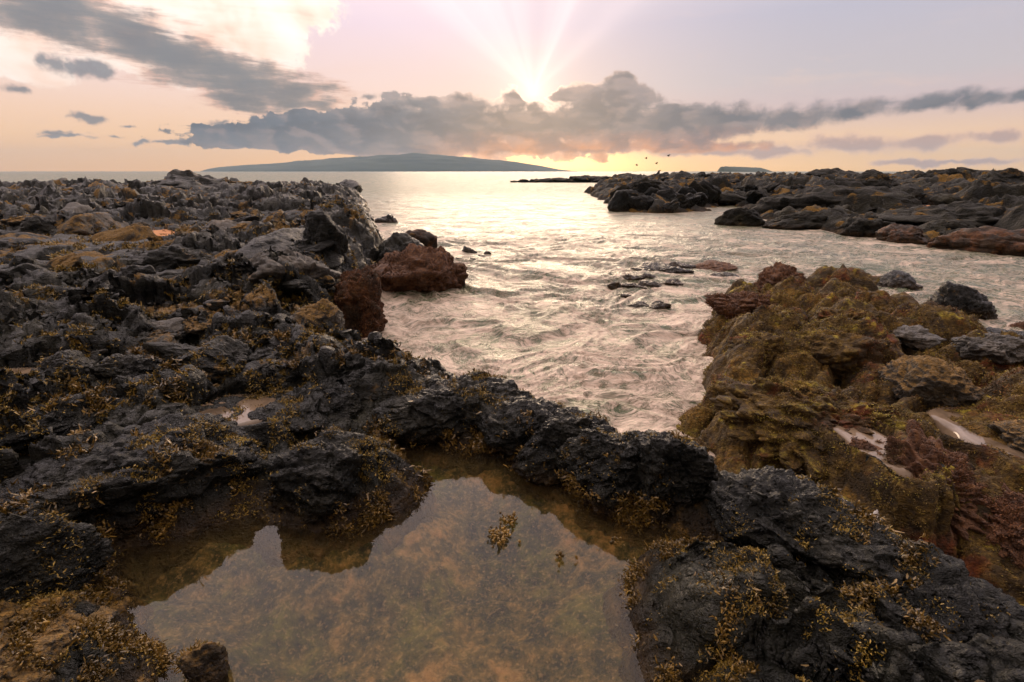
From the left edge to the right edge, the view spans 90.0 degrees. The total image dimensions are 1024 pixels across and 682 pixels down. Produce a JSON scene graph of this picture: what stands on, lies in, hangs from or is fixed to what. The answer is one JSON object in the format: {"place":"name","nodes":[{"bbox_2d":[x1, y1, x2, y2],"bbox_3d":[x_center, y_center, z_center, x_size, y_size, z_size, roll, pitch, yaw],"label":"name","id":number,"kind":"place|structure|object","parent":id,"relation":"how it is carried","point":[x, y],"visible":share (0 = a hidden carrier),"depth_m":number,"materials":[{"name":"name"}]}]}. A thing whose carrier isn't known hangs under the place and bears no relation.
{"place":"outdoors","nodes":[
{"label":"outdoors","id":0,"kind":"place"},
{"bbox_2d":[487,519,510,545],"bbox_3d":[-0.058,0.867,2.319,0.110,0.039,0.172,0,18,0],"label":"seaweed clump","id":1,"kind":"object","parent":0,"point":[502,535],"visible":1,"depth_m":2.30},
{"bbox_2d":[0,176,1023,681],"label":"rock shelf","id":2,"kind":"object","parent":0,"point":[772,646],"visible":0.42,"depth_m":2.65,"materials":[{"name":"stone"}]},
{"bbox_2d":[0,216,30,226],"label":"stone","id":3,"kind":"object","parent":2,"relation":"on","point":[13,222],"visible":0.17,"depth_m":7.43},
{"bbox_2d":[0,237,45,249],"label":"stone","id":4,"kind":"object","parent":2,"relation":"on","point":[8,242],"visible":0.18,"depth_m":6.24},
{"bbox_2d":[0,263,49,283],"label":"stone","id":5,"kind":"object","parent":2,"relation":"on","point":[6,274],"visible":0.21,"depth_m":4.77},
{"bbox_2d":[0,232,52,239],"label":"stone","id":6,"kind":"object","parent":2,"relation":"on","point":[23,235],"visible":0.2,"depth_m":6.82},
{"bbox_2d":[6,215,56,233],"bbox_3d":[-7.043,-1.616,7.513,0.765,0.442,0.512,-14,23,-36],"label":"rock slab","id":7,"kind":"object","parent":2,"relation":"on","point":[35,224],"visible":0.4,"depth_m":7.42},
{"bbox_2d":[0,392,105,449],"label":"rock slab","id":8,"kind":"object","parent":2,"relation":"on","point":[59,422],"visible":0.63,"depth_m":2.76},
{"bbox_2d":[46,253,82,267],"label":"stone","id":9,"kind":"object","parent":2,"relation":"on","point":[73,259],"visible":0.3,"depth_m":5.22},
{"bbox_2d":[38,349,98,384],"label":"boulder","id":10,"kind":"object","parent":2,"relation":"on","point":[58,362],"visible":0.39,"depth_m":3.13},
{"bbox_2d":[59,202,92,212],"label":"stone","id":11,"kind":"object","parent":2,"relation":"on","point":[76,207],"visible":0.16,"depth_m":8.57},
{"bbox_2d":[56,214,106,235],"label":"stone","id":12,"kind":"object","parent":2,"relation":"on","point":[83,225],"visible":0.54,"depth_m":7.51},
{"bbox_2d":[72,251,103,257],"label":"stone","id":13,"kind":"object","parent":2,"relation":"on","point":[90,253],"visible":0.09,"depth_m":5.75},
{"bbox_2d":[83,212,128,227],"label":"stone","id":14,"kind":"object","parent":2,"relation":"on","point":[106,219],"visible":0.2,"depth_m":8.25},
{"bbox_2d":[91,224,156,241],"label":"stone","id":15,"kind":"object","parent":2,"relation":"on","point":[135,232],"visible":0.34,"depth_m":7.05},
{"bbox_2d":[89,353,164,378],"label":"boulder","id":16,"kind":"object","parent":2,"relation":"on","point":[131,366],"visible":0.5,"depth_m":3.30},
{"bbox_2d":[106,250,152,264],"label":"stone","id":17,"kind":"object","parent":2,"relation":"on","point":[129,255],"visible":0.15,"depth_m":5.57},
{"bbox_2d":[134,269,184,278],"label":"stone","id":18,"kind":"object","parent":2,"relation":"on","point":[166,274],"visible":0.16,"depth_m":4.92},
{"bbox_2d":[145,334,177,367],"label":"stone","id":19,"kind":"object","parent":2,"relation":"on","point":[166,338],"visible":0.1,"depth_m":3.70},
{"bbox_2d":[135,324,188,345],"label":"boulder","id":20,"kind":"object","parent":2,"relation":"on","point":[159,332],"visible":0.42,"depth_m":3.84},
{"bbox_2d":[151,317,183,331],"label":"stone","id":21,"kind":"object","parent":2,"relation":"on","point":[174,324],"visible":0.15,"depth_m":3.94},
{"bbox_2d":[153,311,184,324],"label":"boulder","id":22,"kind":"object","parent":2,"relation":"on","point":[175,314],"visible":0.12,"depth_m":4.15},
{"bbox_2d":[142,342,197,360],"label":"stone","id":23,"kind":"object","parent":2,"relation":"on","point":[163,350],"visible":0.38,"depth_m":3.58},
{"bbox_2d":[131,244,214,271],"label":"boulder","id":24,"kind":"object","parent":2,"relation":"on","point":[169,257],"visible":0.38,"depth_m":5.26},
{"bbox_2d":[148,169,223,189],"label":"boulder","id":25,"kind":"object","parent":2,"relation":"on","point":[181,179],"visible":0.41,"depth_m":20.30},
{"bbox_2d":[182,308,223,336],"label":"boulder","id":26,"kind":"object","parent":2,"relation":"on","point":[191,326],"visible":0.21,"depth_m":4.01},
{"bbox_2d":[180,335,250,383],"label":"boulder","id":27,"kind":"object","parent":2,"relation":"on","point":[234,351],"visible":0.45,"depth_m":3.39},
{"bbox_2d":[202,219,259,230],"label":"boulder","id":28,"kind":"object","parent":2,"relation":"on","point":[223,224],"visible":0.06,"depth_m":6.88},
{"bbox_2d":[200,393,275,425],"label":"puddle","id":29,"kind":"object","parent":2,"relation":"on","point":[243,419],"visible":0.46,"depth_m":3.07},
{"bbox_2d":[248,346,290,361],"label":"boulder","id":30,"kind":"object","parent":2,"relation":"on","point":[258,352],"visible":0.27,"depth_m":3.54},
{"bbox_2d":[235,227,304,258],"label":"stone","id":31,"kind":"object","parent":2,"relation":"on","point":[276,240],"visible":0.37,"depth_m":5.74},
{"bbox_2d":[260,210,301,221],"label":"stone","id":32,"kind":"object","parent":2,"relation":"on","point":[289,217],"visible":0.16,"depth_m":8.35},
{"bbox_2d":[248,248,341,284],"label":"boulder","id":33,"kind":"object","parent":2,"relation":"on","point":[269,266],"visible":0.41,"depth_m":4.89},
{"bbox_2d":[274,279,308,293],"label":"stone","id":34,"kind":"object","parent":33,"relation":"on","point":[296,286],"visible":0.64,"depth_m":4.71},
{"bbox_2d":[247,374,361,432],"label":"boulder","id":35,"kind":"object","parent":2,"relation":"on","point":[344,402],"visible":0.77,"depth_m":3.07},
{"bbox_2d":[296,240,335,253],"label":"stone","id":36,"kind":"object","parent":2,"relation":"on","point":[321,247],"visible":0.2,"depth_m":5.81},
{"bbox_2d":[289,298,344,327],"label":"boulder","id":37,"kind":"object","parent":2,"relation":"on","point":[308,315],"visible":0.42,"depth_m":4.11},
{"bbox_2d":[303,209,348,261],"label":"boulder","id":38,"kind":"object","parent":2,"relation":"on","point":[321,226],"visible":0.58,"depth_m":5.95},
{"bbox_2d":[316,274,335,289],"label":"stone","id":39,"kind":"object","parent":2,"relation":"on","point":[326,281],"visible":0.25,"depth_m":5.11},
{"bbox_2d":[324,249,343,268],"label":"stone","id":40,"kind":"object","parent":2,"relation":"on","point":[333,260],"visible":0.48,"depth_m":5.88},
{"bbox_2d":[339,179,362,192],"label":"stone","id":41,"kind":"object","parent":2,"relation":"on","point":[352,184],"visible":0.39,"depth_m":29.55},
{"bbox_2d":[335,359,382,400],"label":"boulder","id":42,"kind":"object","parent":2,"relation":"on","point":[352,378],"visible":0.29,"depth_m":3.25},
{"bbox_2d":[333,265,387,337],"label":"boulder","id":43,"kind":"object","parent":2,"relation":"on","point":[345,304],"visible":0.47,"depth_m":5.06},
{"bbox_2d":[140,460,645,681],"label":"pool bed","id":44,"kind":"object","parent":2,"relation":"in","point":[451,592],"visible":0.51,"depth_m":2.21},
{"bbox_2d":[0,510,114,603],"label":"boulder","id":45,"kind":"object","parent":44,"relation":"on","point":[20,559],"visible":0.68,"depth_m":1.80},
{"bbox_2d":[0,605,119,681],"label":"boulder","id":46,"kind":"object","parent":44,"relation":"on","point":[49,641],"visible":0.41,"depth_m":1.58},
{"bbox_2d":[0,412,267,539],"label":"boulder","id":47,"kind":"object","parent":44,"relation":"on","point":[119,495],"visible":0.73,"depth_m":2.31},
{"bbox_2d":[178,641,229,681],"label":"rock","id":48,"kind":"object","parent":44,"relation":"on","point":[205,662],"visible":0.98,"depth_m":1.64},
{"bbox_2d":[267,428,389,523],"bbox_3d":[-0.917,0.691,2.538,0.550,0.449,0.533,0,18,0],"label":"boulder","id":49,"kind":"object","parent":44,"relation":"on","point":[327,473],"visible":0.84,"depth_m":2.37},
{"bbox_2d":[373,371,535,444],"bbox_3d":[-0.346,0.432,3.298,1.024,0.439,0.583,-3,19,-9],"label":"boulder","id":50,"kind":"object","parent":44,"relation":"on","point":[424,417],"visible":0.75,"depth_m":3.06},
{"bbox_2d":[474,397,564,455],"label":"boulder","id":51,"kind":"object","parent":44,"relation":"on","point":[489,424],"visible":0.62,"depth_m":2.90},
{"bbox_2d":[510,405,621,486],"bbox_3d":[0.332,0.566,2.879,0.683,0.346,0.503,0,18,0],"label":"boulder","id":52,"kind":"object","parent":44,"relation":"on","point":[551,435],"visible":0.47,"depth_m":2.74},
{"bbox_2d":[554,428,640,519],"bbox_3d":[0.494,0.681,2.646,0.484,0.494,0.486,-11,21,-30],"label":"boulder","id":53,"kind":"object","parent":44,"relation":"on","point":[624,470],"visible":0.65,"depth_m":2.47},
{"bbox_2d":[620,429,718,524],"bbox_3d":[0.720,0.690,2.565,0.454,0.603,0.509,-12,22,-31],"label":"boulder","id":54,"kind":"object","parent":44,"relation":"on","point":[690,471],"visible":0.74,"depth_m":2.37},
{"bbox_3d":[0.935,1.017,1.860,0.725,0.248,0.710,0,18,0],"label":"rock slab","id":55,"kind":"object","parent":44,"relation":"on","visible":0},
{"bbox_2d":[703,465,917,592],"bbox_3d":[1.144,0.760,2.084,0.611,0.368,0.794,0,18,0],"label":"rock slab","id":56,"kind":"object","parent":55,"relation":"on","point":[763,495],"visible":0.73,"depth_m":1.97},
{"bbox_2d":[0,329,945,681],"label":"seaweed bulbs","id":57,"kind":"object","parent":2,"relation":"on","point":[110,637],"visible":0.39,"depth_m":1.92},
{"bbox_2d":[0,307,994,681],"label":"seaweed fronds","id":58,"kind":"object","parent":2,"relation":"on","point":[478,443],"visible":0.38,"depth_m":2.08,"materials":[{"name":"plant"}]},
{"bbox_2d":[0,199,1009,681],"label":"golden turf","id":59,"kind":"structure","parent":2,"relation":"on","point":[272,389],"depth_m":2.67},
{"bbox_2d":[717,192,745,205],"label":"stone","id":60,"kind":"object","parent":2,"relation":"on","point":[733,199],"visible":0.4,"depth_m":24.61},
{"bbox_2d":[745,190,766,203],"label":"stone","id":61,"kind":"object","parent":2,"relation":"on","point":[753,196],"visible":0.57,"depth_m":23.67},
{"bbox_2d":[754,262,806,291],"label":"boulder","id":62,"kind":"object","parent":2,"relation":"on","point":[774,275],"visible":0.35,"depth_m":5.84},
{"bbox_2d":[709,374,906,481],"bbox_3d":[1.682,0.522,2.903,1.091,0.506,0.966,7,20,20],"label":"boulder","id":63,"kind":"object","parent":2,"relation":"on","point":[822,411],"visible":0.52,"depth_m":2.76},
{"bbox_2d":[726,376,828,406],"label":"boulder","id":64,"kind":"object","parent":63,"relation":"on","point":[744,391],"visible":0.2,"depth_m":2.97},
{"bbox_2d":[676,264,1023,605],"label":"mossy outcrop","id":65,"kind":"object","parent":2,"relation":"on","point":[740,362],"visible":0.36,"depth_m":3.07,"materials":[{"name":"stone"}]},
{"bbox_2d":[704,290,776,321],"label":"boulder","id":66,"kind":"object","parent":65,"relation":"on","point":[744,305],"visible":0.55,"depth_m":4.93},
{"bbox_2d":[727,331,785,373],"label":"boulder","id":67,"kind":"object","parent":65,"relation":"on","point":[775,343],"visible":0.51,"depth_m":3.65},
{"bbox_2d":[774,329,895,385],"bbox_3d":[2.264,0.130,3.679,0.831,0.453,0.425,11,21,30],"label":"boulder","id":68,"kind":"object","parent":65,"relation":"on","point":[842,358],"visible":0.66,"depth_m":3.50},
{"bbox_2d":[677,277,1023,604],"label":"seaweed turf","id":69,"kind":"structure","parent":65,"relation":"on","point":[871,374],"depth_m":3.21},
{"bbox_2d":[809,308,892,332],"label":"boulder","id":70,"kind":"object","parent":65,"relation":"on","point":[855,315],"visible":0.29,"depth_m":4.25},
{"bbox_2d":[891,325,946,350],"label":"boulder","id":71,"kind":"object","parent":65,"relation":"on","point":[917,338],"visible":0.84,"depth_m":4.02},
{"bbox_2d":[950,332,1023,365],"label":"rock slab","id":72,"kind":"object","parent":65,"relation":"on","point":[998,348],"visible":0.88,"depth_m":3.79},
{"bbox_2d":[984,327,1023,336],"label":"rock slab","id":73,"kind":"object","parent":65,"relation":"on","point":[994,330],"visible":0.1,"depth_m":4.71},
{"bbox_2d":[987,419,1023,452],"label":"boulder","id":74,"kind":"object","parent":65,"relation":"on","point":[1011,433],"visible":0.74,"depth_m":2.56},
{"bbox_2d":[833,424,913,477],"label":"rock pool water","id":75,"kind":"structure","parent":2,"relation":"on","point":[872,438],"depth_m":2.57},
{"bbox_2d":[855,291,898,312],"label":"boulder","id":76,"kind":"object","parent":2,"relation":"on","point":[884,303],"visible":0.18,"depth_m":4.92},
{"bbox_2d":[795,522,1023,643],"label":"rock slab","id":77,"kind":"object","parent":2,"relation":"on","point":[952,582],"visible":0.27,"depth_m":1.63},
{"bbox_2d":[849,419,994,545],"bbox_3d":[1.975,0.749,2.472,0.564,0.668,0.769,-10,21,-27],"label":"boulder","id":78,"kind":"object","parent":2,"relation":"on","point":[920,457],"visible":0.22,"depth_m":2.32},
{"bbox_2d":[878,355,984,408],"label":"boulder","id":79,"kind":"object","parent":2,"relation":"on","point":[932,381],"visible":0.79,"depth_m":3.02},
{"bbox_2d":[918,219,948,232],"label":"stone","id":80,"kind":"object","parent":2,"relation":"on","point":[934,225],"visible":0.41,"depth_m":12.37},
{"bbox_2d":[926,407,1023,457],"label":"rock pool water","id":81,"kind":"structure","parent":2,"relation":"on","point":[944,424],"depth_m":2.73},
{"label":"stone","id":82,"kind":"object","parent":2,"relation":"on","visible":0},
{"bbox_2d":[118,265,157,278],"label":"boulder","id":83,"kind":"object","parent":82,"relation":"on","point":[129,271],"visible":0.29,"depth_m":4.80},
{"bbox_2d":[0,171,1023,457],"bbox_3d":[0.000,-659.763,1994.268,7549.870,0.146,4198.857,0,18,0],"label":"sea","id":84,"kind":"structure","parent":0,"point":[536,305],"depth_m":8.13,"materials":[{"name":"liquid"}]},
{"bbox_2d":[203,153,569,171],"bbox_3d":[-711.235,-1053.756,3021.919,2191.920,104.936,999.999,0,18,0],"label":"island","id":85,"kind":"structure","parent":84,"relation":"on","point":[413,162],"depth_m":2719.48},
{"bbox_2d":[375,214,397,222],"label":"rock","id":86,"kind":"object","parent":84,"relation":"in","point":[389,218],"visible":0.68,"depth_m":16.55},
{"bbox_2d":[376,232,423,262],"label":"boulder","id":87,"kind":"object","parent":84,"relation":"in","point":[397,241],"visible":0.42,"depth_m":8.26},
{"bbox_2d":[370,243,468,292],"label":"boulder","id":88,"kind":"object","parent":84,"relation":"in","point":[444,282],"visible":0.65,"depth_m":6.99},
{"bbox_2d":[405,229,437,248],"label":"boulder","id":89,"kind":"object","parent":84,"relation":"in","point":[425,238],"visible":0.41,"depth_m":10.39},
{"bbox_2d":[569,175,600,181],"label":"skerry","id":90,"kind":"structure","parent":84,"relation":"in","point":[585,178],"depth_m":76.34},
{"bbox_2d":[649,300,670,308],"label":"rock","id":91,"kind":"object","parent":84,"relation":"in","point":[657,304],"visible":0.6,"depth_m":6.18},
{"bbox_2d":[631,262,693,273],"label":"rock","id":92,"kind":"object","parent":84,"relation":"in","point":[654,266],"visible":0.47,"depth_m":8.30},
{"bbox_2d":[668,261,695,268],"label":"rock","id":93,"kind":"object","parent":84,"relation":"in","point":[682,265],"visible":0.52,"depth_m":8.79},
{"bbox_2d":[695,260,737,271],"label":"rock","id":94,"kind":"object","parent":84,"relation":"in","point":[715,265],"visible":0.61,"depth_m":8.61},
{"bbox_2d":[714,207,764,226],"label":"boulder","id":95,"kind":"object","parent":84,"relation":"in","point":[740,216],"visible":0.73,"depth_m":15.55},
{"bbox_2d":[717,166,771,171],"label":"island","id":96,"kind":"structure","parent":84,"relation":"on","point":[737,169],"depth_m":1393.26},
{"bbox_2d":[584,168,1023,239],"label":"headland","id":97,"kind":"structure","parent":84,"relation":"in","point":[969,187],"depth_m":21.78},
{"bbox_2d":[607,189,630,211],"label":"tilted slab","id":98,"kind":"structure","parent":97,"relation":"on","point":[618,202],"depth_m":21.34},
{"bbox_2d":[628,195,654,209],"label":"tilted slab","id":99,"kind":"structure","parent":97,"relation":"on","point":[640,202],"depth_m":21.21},
{"bbox_2d":[632,182,659,192],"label":"tilted slab","id":100,"kind":"structure","parent":97,"relation":"on","point":[642,187],"depth_m":23.00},
{"bbox_2d":[656,189,678,199],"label":"tilted slab","id":101,"kind":"structure","parent":97,"relation":"on","point":[669,194],"depth_m":21.87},
{"bbox_2d":[663,199,679,212],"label":"tilted slab","id":102,"kind":"structure","parent":97,"relation":"on","point":[672,206],"depth_m":20.71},
{"bbox_2d":[679,193,700,208],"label":"tilted slab","id":103,"kind":"structure","parent":97,"relation":"on","point":[695,199],"depth_m":21.57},
{"bbox_2d":[688,180,708,202],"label":"tilted slab","id":104,"kind":"structure","parent":97,"relation":"on","point":[696,186],"depth_m":24.07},
{"bbox_2d":[698,180,721,202],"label":"tilted slab","id":105,"kind":"structure","parent":97,"relation":"on","point":[714,193],"depth_m":24.22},
{"bbox_2d":[762,210,827,229],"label":"boulder","id":106,"kind":"object","parent":97,"relation":"on","point":[805,220],"visible":0.78,"depth_m":14.71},
{"bbox_2d":[803,168,860,176],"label":"boulder","id":107,"kind":"object","parent":97,"relation":"on","point":[819,172],"visible":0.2,"depth_m":35.30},
{"bbox_2d":[751,185,922,212],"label":"boulder","id":108,"kind":"object","parent":97,"relation":"on","point":[890,197],"visible":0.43,"depth_m":17.55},
{"bbox_2d":[834,176,866,186],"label":"stone","id":109,"kind":"object","parent":97,"relation":"on","point":[848,182],"visible":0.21,"depth_m":22.51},
{"bbox_2d":[829,216,894,237],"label":"boulder","id":110,"kind":"object","parent":97,"relation":"on","point":[857,226],"visible":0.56,"depth_m":13.20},
{"bbox_2d":[854,169,900,187],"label":"boulder","id":111,"kind":"object","parent":97,"relation":"on","point":[873,177],"visible":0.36,"depth_m":22.06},
{"bbox_2d":[875,223,927,244],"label":"boulder","id":112,"kind":"object","parent":97,"relation":"on","point":[901,233],"visible":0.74,"depth_m":11.85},
{"bbox_2d":[891,183,925,199],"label":"stone","id":113,"kind":"object","parent":97,"relation":"on","point":[915,190],"visible":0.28,"depth_m":18.22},
{"bbox_2d":[875,200,1006,227],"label":"boulder","id":114,"kind":"object","parent":97,"relation":"on","point":[969,213],"visible":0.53,"depth_m":12.97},
{"bbox_2d":[927,193,962,204],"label":"stone","id":115,"kind":"object","parent":97,"relation":"on","point":[938,199],"visible":0.45,"depth_m":17.04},
{"bbox_2d":[924,168,965,177],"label":"boulder","id":116,"kind":"object","parent":97,"relation":"on","point":[934,172],"visible":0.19,"depth_m":24.85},
{"bbox_2d":[925,226,1023,256],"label":"boulder","id":117,"kind":"object","parent":97,"relation":"on","point":[992,240],"visible":0.71,"depth_m":10.49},
{"bbox_2d":[977,168,1023,183],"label":"boulder","id":118,"kind":"object","parent":97,"relation":"on","point":[1012,175],"visible":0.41,"depth_m":24.34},
{"bbox_2d":[877,270,923,290],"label":"boulder","id":119,"kind":"object","parent":84,"relation":"in","point":[896,279],"visible":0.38,"depth_m":7.25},
{"bbox_2d":[926,281,997,319],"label":"boulder","id":120,"kind":"object","parent":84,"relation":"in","point":[968,299],"visible":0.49,"depth_m":5.81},
{"bbox_2d":[964,483,1023,567],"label":"boulder","id":121,"kind":"object","parent":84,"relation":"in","point":[969,521],"visible":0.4,"depth_m":2.15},
{"bbox_2d":[0,0,1023,170],"label":"sky","id":122,"kind":"structure","parent":0,"point":[86,85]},
{"bbox_2d":[332,243,1023,568],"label":"red seaweed turf","id":123,"kind":"structure","parent":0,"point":[720,313],"depth_m":4.98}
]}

